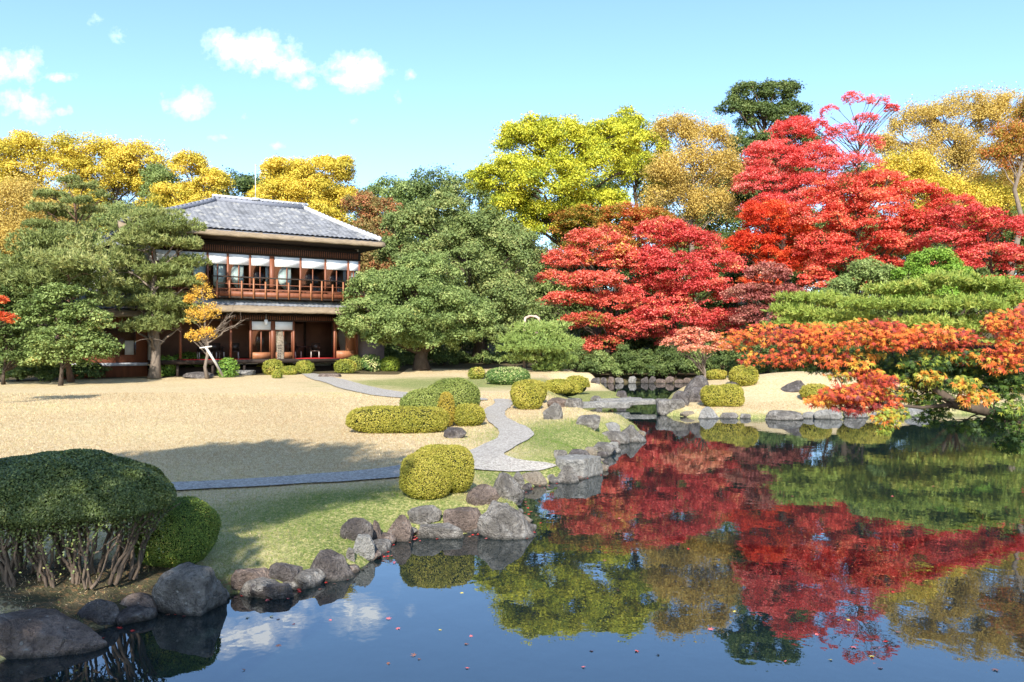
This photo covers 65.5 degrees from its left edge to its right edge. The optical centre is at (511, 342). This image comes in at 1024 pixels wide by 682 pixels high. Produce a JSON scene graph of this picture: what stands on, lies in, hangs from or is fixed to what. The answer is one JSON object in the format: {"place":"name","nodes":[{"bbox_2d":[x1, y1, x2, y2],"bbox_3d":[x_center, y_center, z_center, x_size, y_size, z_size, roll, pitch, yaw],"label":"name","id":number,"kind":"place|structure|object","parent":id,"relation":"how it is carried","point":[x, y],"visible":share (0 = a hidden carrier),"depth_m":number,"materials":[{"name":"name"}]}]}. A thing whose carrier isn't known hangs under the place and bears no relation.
{"place":"outdoors","nodes":[
{"label":"outdoors","id":0,"kind":"place"},
{"bbox_2d":[171,399,555,489],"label":"gravel path","id":1,"kind":"structure","parent":0,"point":[490,455],"depth_m":14.71,"materials":[{"name":"gravel"}]},
{"bbox_2d":[302,373,487,399],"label":"gravel path","id":2,"kind":"structure","parent":0,"point":[348,385],"depth_m":32.61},
{"bbox_2d":[0,382,1023,681],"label":"pond water","id":3,"kind":"structure","parent":0,"point":[788,540],"depth_m":8.46,"materials":[{"name":"liquid"}]},
{"bbox_2d":[0,298,1023,660],"bbox_3d":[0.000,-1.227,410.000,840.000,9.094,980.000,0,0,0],"label":"ground","id":4,"kind":"structure","parent":0,"point":[766,388],"depth_m":17.73,"materials":[{"name":"plant"}]},
{"bbox_2d":[0,282,59,384],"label":"yew tree","id":5,"kind":"object","parent":4,"relation":"on","point":[8,340],"visible":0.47,"depth_m":34.41,"materials":[{"name":"green plant"}]},
{"bbox_2d":[0,169,90,255],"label":"zelkova tree","id":6,"kind":"object","parent":4,"relation":"on","point":[18,193],"visible":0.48,"depth_m":60.64,"materials":[{"name":"yellow plant"}]},
{"bbox_2d":[27,362,72,381],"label":"undergrowth shrub","id":7,"kind":"object","parent":4,"relation":"on","point":[47,372],"visible":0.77,"depth_m":36.56,"materials":[{"name":"green plant"}]},
{"bbox_2d":[0,608,107,658],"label":"shore rock","id":8,"kind":"object","parent":4,"relation":"on","point":[35,633],"visible":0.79,"depth_m":6.65,"materials":[{"name":"stone"}]},
{"bbox_2d":[0,127,107,328],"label":"ginkgo tree","id":9,"kind":"object","parent":4,"relation":"on","point":[21,144],"visible":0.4,"depth_m":72.71,"materials":[{"name":"yellow plant"}]},
{"bbox_2d":[5,275,125,385],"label":"camellia tree","id":10,"kind":"object","parent":4,"relation":"on","point":[53,302],"visible":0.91,"depth_m":33.55,"materials":[{"name":"green plant"}]},
{"bbox_2d":[20,173,113,249],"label":"pine tree","id":11,"kind":"object","parent":4,"relation":"on","point":[65,210],"visible":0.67,"depth_m":39.80,"materials":[{"name":"green plant"}]},
{"bbox_2d":[0,220,134,381],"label":"pine tree","id":12,"kind":"object","parent":4,"relation":"on","point":[66,261],"visible":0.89,"depth_m":35.41,"materials":[{"name":"green plant"}]},
{"bbox_2d":[44,197,134,270],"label":"evergreen tree","id":13,"kind":"object","parent":4,"relation":"on","point":[114,210],"visible":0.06,"depth_m":58.73,"materials":[{"name":"green plant"}]},
{"bbox_2d":[0,448,180,601],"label":"domed shrub","id":14,"kind":"object","parent":4,"relation":"on","point":[56,494],"visible":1,"depth_m":7.58,"materials":[{"name":"green plant"}]},
{"bbox_2d":[71,360,111,378],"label":"undergrowth shrub","id":15,"kind":"object","parent":4,"relation":"on","point":[81,372],"visible":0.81,"depth_m":37.70,"materials":[{"name":"green plant"}]},
{"bbox_2d":[46,240,150,378],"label":"house wing","id":16,"kind":"structure","parent":4,"relation":"on","point":[130,360],"depth_m":39.70,"materials":[{"name":"wood"}]},
{"bbox_2d":[77,599,119,625],"bbox_3d":[-3.809,2.531,7.355,0.360,0.328,0.249,0,0,0],"label":"shore rock","id":17,"kind":"object","parent":4,"relation":"on","point":[100,612],"visible":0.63,"depth_m":7.29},
{"bbox_2d":[59,129,172,238],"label":"ginkgo tree","id":18,"kind":"object","parent":4,"relation":"on","point":[124,164],"visible":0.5,"depth_m":74.70,"materials":[{"name":"yellow plant"}]},
{"bbox_2d":[116,604,157,625],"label":"shore stone","id":19,"kind":"object","parent":4,"relation":"on","point":[133,614],"visible":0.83,"depth_m":7.41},
{"bbox_2d":[119,592,157,611],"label":"shore rock","id":20,"kind":"object","parent":4,"relation":"on","point":[144,599],"visible":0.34,"depth_m":7.61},
{"bbox_2d":[99,205,212,378],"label":"pine tree","id":21,"kind":"object","parent":4,"relation":"on","point":[156,228],"visible":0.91,"depth_m":38.09,"materials":[{"name":"green plant"}]},
{"bbox_2d":[131,161,182,211],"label":"evergreen tree","id":22,"kind":"object","parent":4,"relation":"on","point":[163,174],"visible":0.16,"depth_m":65.18,"materials":[{"name":"green plant"}]},
{"bbox_2d":[130,495,221,567],"bbox_3d":[-3.590,2.020,8.503,0.913,0.722,0.821,0,0,0],"label":"clipped bush","id":23,"kind":"object","parent":4,"relation":"on","point":[191,533],"visible":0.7,"depth_m":8.26,"materials":[{"name":"green plant"}]},
{"bbox_2d":[152,562,226,615],"bbox_3d":[-3.178,2.455,7.756,0.669,0.591,0.453,0,0,0],"label":"shore rock","id":24,"kind":"object","parent":4,"relation":"on","point":[188,589],"visible":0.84,"depth_m":7.60,"materials":[{"name":"stone"}]},
{"bbox_2d":[145,147,235,207],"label":"autumn tree","id":25,"kind":"object","parent":4,"relation":"on","point":[190,190],"visible":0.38,"depth_m":63.16,"materials":[{"name":"yellow plant"}]},
{"bbox_2d":[182,271,247,378],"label":"plum tree","id":26,"kind":"object","parent":4,"relation":"on","point":[202,312],"visible":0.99,"depth_m":37.99,"materials":[{"name":"orange plant"}]},
{"bbox_2d":[200,165,261,196],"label":"evergreen tree","id":27,"kind":"object","parent":4,"relation":"on","point":[242,184],"visible":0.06,"depth_m":90.28,"materials":[{"name":"green plant"}]},
{"bbox_2d":[102,164,384,376],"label":"wooden house","id":28,"kind":"structure","parent":4,"relation":"on","point":[288,268],"depth_m":43.73,"materials":[{"name":"brown wood"}]},
{"bbox_2d":[336,325,355,357],"bbox_3d":[-9.519,-0.120,45.560,1.200,1.960,0.060,0,0,-33],"label":"sliding door","id":29,"kind":"structure","parent":28,"relation":"in","point":[350,345],"depth_m":45.58,"materials":[{"name":"orange wood"}]},
{"bbox_2d":[230,567,270,590],"bbox_3d":[-2.714,2.558,8.389,0.437,0.354,0.209,0,0,0],"label":"shore rock","id":30,"kind":"object","parent":4,"relation":"on","point":[239,578],"visible":0.46,"depth_m":8.30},
{"bbox_2d":[239,577,279,598],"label":"shore stone","id":31,"kind":"object","parent":4,"relation":"on","point":[260,583],"visible":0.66,"depth_m":8.15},
{"bbox_2d":[250,583,293,598],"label":"shore rock","id":32,"kind":"object","parent":4,"relation":"on","point":[278,591],"visible":0.75,"depth_m":8.08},
{"bbox_2d":[269,562,302,581],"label":"shore rock","id":33,"kind":"object","parent":4,"relation":"on","point":[282,572],"visible":0.51,"depth_m":8.41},
{"bbox_2d":[242,153,359,225],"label":"golden tree","id":34,"kind":"object","parent":4,"relation":"on","point":[300,187],"visible":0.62,"depth_m":60.91,"materials":[{"name":"yellow plant"}]},
{"bbox_2d":[294,568,325,589],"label":"shore stone","id":35,"kind":"object","parent":4,"relation":"on","point":[309,578],"visible":0.7,"depth_m":8.47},
{"bbox_2d":[310,549,355,581],"bbox_3d":[-2.000,2.520,8.815,0.542,0.459,0.312,0,0,0],"label":"shore rock","id":36,"kind":"object","parent":4,"relation":"on","point":[332,565],"visible":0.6,"depth_m":8.74,"materials":[{"name":"stone"}]},
{"bbox_2d":[340,517,373,540],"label":"shore rock","id":37,"kind":"object","parent":4,"relation":"on","point":[351,528],"visible":0.67,"depth_m":9.88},
{"bbox_2d":[353,534,374,560],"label":"shore rock","id":38,"kind":"object","parent":4,"relation":"on","point":[364,545],"visible":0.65,"depth_m":9.45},
{"bbox_2d":[339,189,404,294],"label":"autumn tree","id":39,"kind":"object","parent":4,"relation":"on","point":[369,219],"visible":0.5,"depth_m":55.24,"materials":[{"name":"brown plant"}]},
{"bbox_2d":[347,172,424,239],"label":"evergreen tree","id":40,"kind":"object","parent":4,"relation":"on","point":[402,192],"visible":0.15,"depth_m":90.48,"materials":[{"name":"green plant"}]},
{"bbox_2d":[345,405,450,433],"bbox_3d":[-2.699,1.819,18.951,2.462,0.686,1.031,0,0,0],"label":"clipped bush","id":41,"kind":"object","parent":4,"relation":"on","point":[394,419],"visible":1,"depth_m":18.57,"materials":[{"name":"yellow plant"}]},
{"bbox_2d":[387,514,412,541],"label":"shore rock","id":42,"kind":"object","parent":4,"relation":"on","point":[400,529],"visible":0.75,"depth_m":10.43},
{"bbox_2d":[334,248,504,369],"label":"evergreen tree","id":43,"kind":"object","parent":4,"relation":"on","point":[427,329],"visible":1,"depth_m":43.00,"materials":[{"name":"green plant"}]},
{"bbox_2d":[407,505,441,524],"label":"shore rock","id":44,"kind":"object","parent":4,"relation":"on","point":[425,514],"visible":0.8,"depth_m":10.91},
{"bbox_2d":[399,387,455,419],"bbox_3d":[-2.176,1.638,20.643,1.540,0.994,1.398,0,0,0],"label":"clipped bush","id":45,"kind":"object","parent":4,"relation":"on","point":[427,396],"visible":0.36,"depth_m":20.18,"materials":[{"name":"green plant"}]},
{"bbox_2d":[393,163,476,278],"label":"evergreen tree","id":46,"kind":"object","parent":4,"relation":"on","point":[423,185],"visible":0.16,"depth_m":93.89,"materials":[{"name":"green plant"}]},
{"bbox_2d":[399,444,474,499],"bbox_3d":[-1.109,1.903,11.885,1.119,0.765,1.056,0,0,0],"label":"clipped bush","id":47,"kind":"object","parent":4,"relation":"on","point":[431,471],"visible":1,"depth_m":11.55,"materials":[{"name":"yellow plant"}]},
{"bbox_2d":[418,522,463,538],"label":"shore rock","id":48,"kind":"object","parent":4,"relation":"on","point":[447,530],"visible":0.73,"depth_m":10.56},
{"bbox_2d":[427,347,467,364],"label":"undergrowth shrub","id":49,"kind":"object","parent":4,"relation":"on","point":[444,356],"visible":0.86,"depth_m":48.60,"materials":[{"name":"green plant"}]},
{"bbox_2d":[427,377,480,405],"bbox_3d":[-1.634,1.518,21.968,1.571,1.153,1.404,0,0,0],"label":"clipped bush","id":50,"kind":"object","parent":4,"relation":"on","point":[462,390],"visible":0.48,"depth_m":21.58,"materials":[{"name":"green plant"}]},
{"bbox_2d":[371,188,548,362],"bbox_3d":[-3.207,-4.202,49.895,11.321,11.076,6.280,0,0,0],"label":"evergreen tree","id":51,"kind":"object","parent":4,"relation":"on","point":[467,247],"visible":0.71,"depth_m":49.08,"materials":[{"name":"green plant"}]},
{"bbox_2d":[443,507,481,532],"bbox_3d":[-0.657,2.517,10.983,0.585,0.467,0.289,0,0,0],"label":"shore rock","id":52,"kind":"object","parent":4,"relation":"on","point":[465,519],"visible":0.56,"depth_m":10.87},
{"bbox_2d":[415,169,520,279],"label":"evergreen tree","id":53,"kind":"object","parent":4,"relation":"on","point":[454,182],"visible":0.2,"depth_m":92.65,"materials":[{"name":"green plant"}]},
{"bbox_2d":[452,403,485,426],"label":"clipped bush","id":54,"kind":"object","parent":4,"relation":"on","point":[468,414],"visible":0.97,"depth_m":19.82,"materials":[{"name":"yellow plant"}]},
{"bbox_2d":[466,484,499,505],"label":"shore rock","id":55,"kind":"object","parent":4,"relation":"on","point":[481,494],"visible":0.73,"depth_m":11.52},
{"bbox_2d":[441,236,534,354],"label":"evergreen tree","id":56,"kind":"object","parent":4,"relation":"on","point":[465,345],"visible":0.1,"depth_m":61.34,"materials":[{"name":"green plant"}]},
{"bbox_2d":[477,500,534,539],"bbox_3d":[-0.073,2.441,10.715,0.790,0.619,0.433,0,0,0],"label":"shore rock","id":57,"kind":"object","parent":4,"relation":"on","point":[497,520],"visible":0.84,"depth_m":10.59,"materials":[{"name":"stone"}]},
{"bbox_2d":[485,366,530,384],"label":"variegated shrub","id":58,"kind":"object","parent":4,"relation":"on","point":[501,375],"visible":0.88,"depth_m":34.35,"materials":[{"name":"green plant"}]},
{"bbox_2d":[493,472,523,503],"bbox_3d":[-0.068,2.347,12.740,0.518,0.548,0.393,0,0,0],"label":"shore rock","id":59,"kind":"object","parent":4,"relation":"on","point":[506,486],"visible":0.73,"depth_m":12.67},
{"bbox_2d":[510,379,547,409],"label":"clipped bush","id":60,"kind":"object","parent":4,"relation":"on","point":[529,394],"visible":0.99,"depth_m":24.09,"materials":[{"name":"yellow plant"}]},
{"bbox_2d":[490,318,585,371],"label":"pine tree","id":61,"kind":"object","parent":4,"relation":"on","point":[535,344],"visible":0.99,"depth_m":44.27,"materials":[{"name":"green plant"}]},
{"bbox_2d":[491,243,585,355],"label":"evergreen tree","id":62,"kind":"object","parent":4,"relation":"on","point":[547,287],"visible":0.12,"depth_m":62.53,"materials":[{"name":"green plant"}]},
{"bbox_2d":[464,110,649,353],"bbox_3d":[3.537,-8.062,61.403,13.709,19.724,8.617,0,0,-20],"label":"camphor tree","id":63,"kind":"object","parent":4,"relation":"on","point":[596,146],"visible":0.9,"depth_m":60.65,"materials":[{"name":"yellow plant"}]},
{"bbox_2d":[544,375,590,395],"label":"clipped bush","id":64,"kind":"object","parent":4,"relation":"on","point":[573,385],"visible":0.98,"depth_m":31.62,"materials":[{"name":"yellow plant"}]},
{"bbox_2d":[555,454,602,477],"bbox_3d":[1.318,2.477,15.542,0.969,0.545,0.749,0,0,0],"label":"shore rock","id":65,"kind":"object","parent":4,"relation":"on","point":[585,466],"visible":0.67,"depth_m":15.33,"materials":[{"name":"stone"}]},
{"bbox_2d":[567,344,603,373],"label":"undergrowth shrub","id":66,"kind":"object","parent":4,"relation":"on","point":[586,361],"visible":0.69,"depth_m":52.00,"materials":[{"name":"green plant"}]},
{"bbox_2d":[550,251,629,348],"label":"evergreen tree","id":67,"kind":"object","parent":4,"relation":"on","point":[576,309],"visible":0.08,"depth_m":64.82,"materials":[{"name":"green plant"}]},
{"bbox_2d":[538,172,646,289],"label":"evergreen tree","id":68,"kind":"object","parent":4,"relation":"on","point":[596,181],"visible":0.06,"depth_m":98.01,"materials":[{"name":"brown plant"}]},
{"bbox_2d":[530,223,654,374],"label":"maple tree","id":69,"kind":"object","parent":4,"relation":"on","point":[604,298],"visible":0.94,"depth_m":53.21,"materials":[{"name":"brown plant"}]},
{"bbox_2d":[592,350,626,376],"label":"undergrowth shrub","id":70,"kind":"object","parent":4,"relation":"on","point":[609,365],"visible":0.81,"depth_m":51.89,"materials":[{"name":"green plant"}]},
{"bbox_2d":[545,200,688,355],"bbox_3d":[7.934,-4.357,60.266,11.060,12.946,6.302,0,0,0],"label":"maple tree","id":71,"kind":"object","parent":4,"relation":"on","point":[628,211],"visible":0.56,"depth_m":59.06,"materials":[{"name":"brown plant"}]},
{"bbox_2d":[583,397,655,407],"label":"stone bridge","id":72,"kind":"structure","parent":4,"relation":"on","point":[612,402],"depth_m":30.71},
{"bbox_2d":[581,243,670,356],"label":"evergreen tree","id":73,"kind":"object","parent":4,"relation":"on","point":[638,344],"visible":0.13,"depth_m":62.83,"materials":[{"name":"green plant"}]},
{"bbox_2d":[611,342,651,375],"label":"undergrowth shrub","id":74,"kind":"object","parent":4,"relation":"on","point":[632,360],"visible":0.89,"depth_m":51.87,"materials":[{"name":"green plant"}]},
{"bbox_2d":[598,104,673,309],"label":"golden tree","id":75,"kind":"object","parent":4,"relation":"on","point":[647,152],"visible":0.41,"depth_m":69.11,"materials":[{"name":"yellow plant"}]},
{"bbox_2d":[636,348,672,377],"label":"undergrowth shrub","id":76,"kind":"object","parent":4,"relation":"on","point":[652,367],"visible":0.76,"depth_m":51.88,"materials":[{"name":"green plant"}]},
{"bbox_2d":[655,398,684,414],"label":"shore rock","id":77,"kind":"object","parent":4,"relation":"on","point":[665,406],"visible":0.83,"depth_m":28.48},
{"bbox_2d":[654,342,693,378],"bbox_3d":[10.774,1.028,52.563,3.304,2.681,3.084,0,0,0],"label":"undergrowth shrub","id":78,"kind":"object","parent":4,"relation":"on","point":[675,362],"visible":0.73,"depth_m":51.86,"materials":[{"name":"green plant"}]},
{"bbox_2d":[612,215,748,373],"bbox_3d":[11.537,-3.219,53.789,9.618,10.917,6.089,0,0,0],"label":"maple tree","id":79,"kind":"object","parent":4,"relation":"on","point":[654,258],"visible":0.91,"depth_m":53.41,"materials":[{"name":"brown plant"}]},
{"bbox_2d":[632,106,747,344],"bbox_3d":[14.457,-8.930,64.062,10.199,20.496,7.909,0,0,0],"label":"zelkova tree","id":80,"kind":"object","parent":4,"relation":"on","point":[669,168],"visible":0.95,"depth_m":63.21,"materials":[{"name":"yellow plant"}]},
{"bbox_2d":[659,326,732,377],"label":"maple tree","id":81,"kind":"object","parent":4,"relation":"on","point":[707,337],"visible":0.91,"depth_m":35.82,"materials":[{"name":"red plant"}]},
{"bbox_2d":[676,169,758,266],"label":"evergreen tree","id":82,"kind":"object","parent":4,"relation":"on","point":[711,227],"visible":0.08,"depth_m":98.17,"materials":[{"name":"green plant"}]},
{"bbox_2d":[700,383,744,406],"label":"clipped bush","id":83,"kind":"object","parent":4,"relation":"on","point":[722,395],"visible":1,"depth_m":29.04,"materials":[{"name":"yellow plant"}]},
{"bbox_2d":[703,340,746,371],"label":"undergrowth shrub","id":84,"kind":"object","parent":4,"relation":"on","point":[722,357],"visible":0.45,"depth_m":47.29,"materials":[{"name":"green plant"}]},
{"bbox_2d":[692,223,792,349],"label":"evergreen tree","id":85,"kind":"object","parent":4,"relation":"on","point":[726,274],"visible":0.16,"depth_m":61.39,"materials":[{"name":"brown plant"}]},
{"bbox_2d":[728,365,759,385],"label":"clipped bush","id":86,"kind":"object","parent":4,"relation":"on","point":[741,375],"visible":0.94,"depth_m":32.57,"materials":[{"name":"yellow plant"}]},
{"bbox_2d":[726,334,774,373],"bbox_3d":[13.660,0.662,44.815,2.747,2.973,3.679,0,0,44],"label":"undergrowth shrub","id":87,"kind":"object","parent":4,"relation":"on","point":[737,355],"visible":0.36,"depth_m":43.95,"materials":[{"name":"green plant"}]},
{"bbox_2d":[716,260,808,372],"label":"maple tree","id":88,"kind":"object","parent":4,"relation":"on","point":[753,310],"visible":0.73,"depth_m":49.63,"materials":[{"name":"brown plant"}]},
{"bbox_2d":[713,77,824,308],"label":"oak tree","id":89,"kind":"object","parent":4,"relation":"on","point":[763,110],"visible":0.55,"depth_m":71.20,"materials":[{"name":"green plant"}]},
{"bbox_2d":[719,195,821,373],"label":"maple tree","id":90,"kind":"object","parent":4,"relation":"on","point":[767,250],"visible":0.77,"depth_m":55.32,"materials":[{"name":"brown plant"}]},
{"bbox_2d":[755,334,801,372],"bbox_3d":[14.897,0.792,44.025,3.066,2.736,3.206,0,0,0],"label":"undergrowth shrub","id":91,"kind":"object","parent":4,"relation":"on","point":[766,352],"visible":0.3,"depth_m":43.25,"materials":[{"name":"green plant"}]},
{"bbox_2d":[728,114,853,369],"bbox_3d":[20.843,-7.502,59.967,9.152,19.259,5.740,0,0,0],"label":"maple tree","id":92,"kind":"object","parent":4,"relation":"on","point":[792,155],"visible":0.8,"depth_m":59.20,"materials":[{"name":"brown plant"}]},
{"bbox_2d":[751,226,846,341],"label":"evergreen tree","id":93,"kind":"object","parent":4,"relation":"on","point":[793,279],"visible":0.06,"depth_m":64.64,"materials":[{"name":"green plant"}]},
{"bbox_2d":[759,289,882,371],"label":"pine tree","id":94,"kind":"object","parent":4,"relation":"on","point":[794,306],"visible":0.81,"depth_m":37.21,"materials":[{"name":"green plant"}]},
{"bbox_2d":[811,90,899,333],"bbox_3d":[25.791,-8.504,60.111,6.050,21.164,4.376,0,0,-31],"label":"maple tree","id":95,"kind":"object","parent":4,"relation":"on","point":[835,131],"visible":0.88,"depth_m":59.75,"materials":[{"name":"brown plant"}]},
{"bbox_2d":[813,213,905,339],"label":"evergreen tree","id":96,"kind":"object","parent":4,"relation":"on","point":[835,268],"visible":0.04,"depth_m":63.10,"materials":[{"name":"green plant"}]},
{"bbox_2d":[810,255,911,322],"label":"laurel tree","id":97,"kind":"object","parent":4,"relation":"on","point":[844,283],"visible":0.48,"depth_m":45.53,"materials":[{"name":"green plant"}]},
{"bbox_2d":[714,299,1023,455],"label":"maple tree","id":98,"kind":"object","parent":4,"relation":"on","point":[967,373],"visible":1,"depth_m":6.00,"materials":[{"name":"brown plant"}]},
{"bbox_2d":[784,168,985,308],"bbox_3d":[25.108,-4.811,54.088,13.508,14.046,5.778,0,0,0],"label":"maple tree","id":99,"kind":"object","parent":4,"relation":"on","point":[861,197],"visible":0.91,"depth_m":53.35,"materials":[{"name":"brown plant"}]},
{"bbox_2d":[864,222,965,349],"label":"evergreen tree","id":100,"kind":"object","parent":4,"relation":"on","point":[924,312],"visible":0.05,"depth_m":60.97,"materials":[{"name":"green plant"}]},
{"bbox_2d":[836,267,1023,366],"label":"pine tree","id":101,"kind":"object","parent":4,"relation":"on","point":[973,283],"visible":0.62,"depth_m":35.04,"materials":[{"name":"green plant"}]},
{"bbox_2d":[845,143,1023,350],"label":"golden tree","id":102,"kind":"object","parent":4,"relation":"on","point":[996,194],"visible":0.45,"depth_m":61.80,"materials":[{"name":"yellow plant"}]},
{"bbox_2d":[867,81,1023,247],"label":"zelkova tree","id":103,"kind":"object","parent":4,"relation":"on","point":[960,153],"visible":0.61,"depth_m":67.01,"materials":[{"name":"yellow plant"}]},
{"bbox_2d":[880,246,1023,316],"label":"laurel tree","id":104,"kind":"object","parent":4,"relation":"on","point":[914,266],"visible":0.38,"depth_m":44.54,"materials":[{"name":"green plant"}]},
{"bbox_2d":[912,203,1023,337],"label":"maple tree","id":105,"kind":"object","parent":4,"relation":"on","point":[986,218],"visible":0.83,"depth_m":49.54,"materials":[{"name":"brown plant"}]},
{"bbox_2d":[933,212,1021,337],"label":"evergreen tree","id":106,"kind":"object","parent":4,"relation":"on","point":[983,271],"visible":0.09,"depth_m":62.44,"materials":[{"name":"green plant"}]},
{"bbox_2d":[974,92,1023,362],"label":"oak tree","id":107,"kind":"object","parent":4,"relation":"on","point":[1005,149],"visible":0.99,"depth_m":59.73,"materials":[{"name":"orange plant"}]},
{"bbox_2d":[0,0,1023,290],"label":"sky","id":108,"kind":"structure","parent":0,"point":[398,87],"materials":[{"name":"blue"}]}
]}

